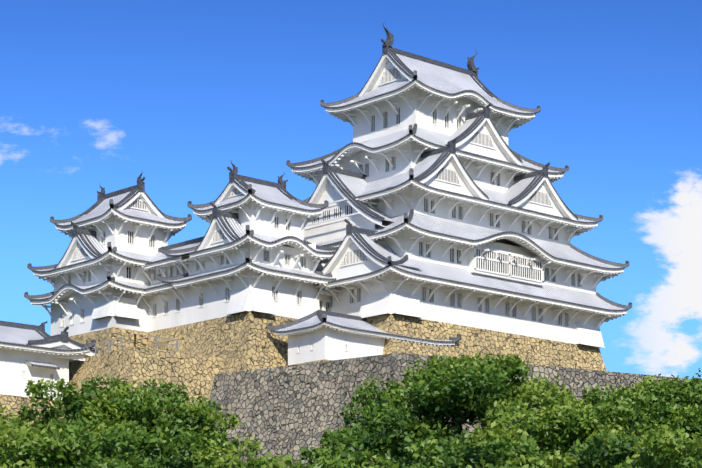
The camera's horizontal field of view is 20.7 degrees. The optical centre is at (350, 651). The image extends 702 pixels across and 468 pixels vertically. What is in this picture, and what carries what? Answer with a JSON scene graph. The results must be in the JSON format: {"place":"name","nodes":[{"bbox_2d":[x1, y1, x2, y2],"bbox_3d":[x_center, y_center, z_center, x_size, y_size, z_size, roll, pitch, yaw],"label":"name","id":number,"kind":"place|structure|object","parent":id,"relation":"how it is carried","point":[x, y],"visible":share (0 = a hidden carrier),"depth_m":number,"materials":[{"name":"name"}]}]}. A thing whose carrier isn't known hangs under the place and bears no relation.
{"place":"outdoors","nodes":[
{"label":"outdoors","id":0,"kind":"place"},
{"bbox_2d":[0,0,701,378],"label":"sky","id":1,"kind":"structure","parent":0,"point":[106,94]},
{"bbox_2d":[366,314,606,370],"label":"keep stone base","id":2,"kind":"object","parent":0,"point":[473,341],"visible":0.1,"depth_m":159.43,"materials":[{"name":"beige stone"}]},
{"bbox_2d":[286,21,631,347],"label":"keep","id":3,"kind":"structure","parent":2,"relation":"on","point":[447,204],"depth_m":162.37,"materials":[{"name":"paint"}]},
{"bbox_3d":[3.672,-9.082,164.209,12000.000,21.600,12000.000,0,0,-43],"label":"terrain","id":4,"kind":"structure","parent":0,"visible":0},
{"bbox_2d":[0,346,331,428],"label":"yellow terraces","id":5,"kind":"object","parent":4,"relation":"on","point":[196,373],"visible":0.08,"depth_m":148.82,"materials":[{"name":"stone"}]},
{"bbox_2d":[91,334,177,354],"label":"railing wall","id":6,"kind":"structure","parent":5,"relation":"on","point":[156,342],"depth_m":148.43,"materials":[{"name":"paint"}]},
{"bbox_2d":[0,310,460,399],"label":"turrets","id":7,"kind":"object","parent":5,"relation":"on","point":[35,353],"visible":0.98,"depth_m":150.13,"materials":[{"name":"paint"}]},
{"bbox_2d":[68,312,297,372],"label":"stone base","id":8,"kind":"object","parent":4,"relation":"on","point":[245,341],"visible":0.15,"depth_m":153.65,"materials":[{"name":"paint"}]},
{"bbox_2d":[24,160,340,336],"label":"smaller castle keeps","id":9,"kind":"structure","parent":8,"relation":"on","point":[122,264],"depth_m":157.95,"materials":[{"name":"paint"}]},
{"bbox_2d":[0,352,701,467],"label":"tree foliage","id":10,"kind":"object","parent":4,"relation":"on","point":[115,428],"visible":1,"depth_m":94.34,"materials":[{"name":"plant"}]},
{"bbox_2d":[47,385,689,467],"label":"tree trunks and limbs","id":11,"kind":"object","parent":4,"relation":"on","point":[480,464],"visible":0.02,"depth_m":92.36,"materials":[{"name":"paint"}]},
{"bbox_2d":[202,353,690,467],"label":"grey retaining walls","id":12,"kind":"structure","parent":4,"relation":"on","point":[284,411],"depth_m":136.28,"materials":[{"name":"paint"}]}
]}

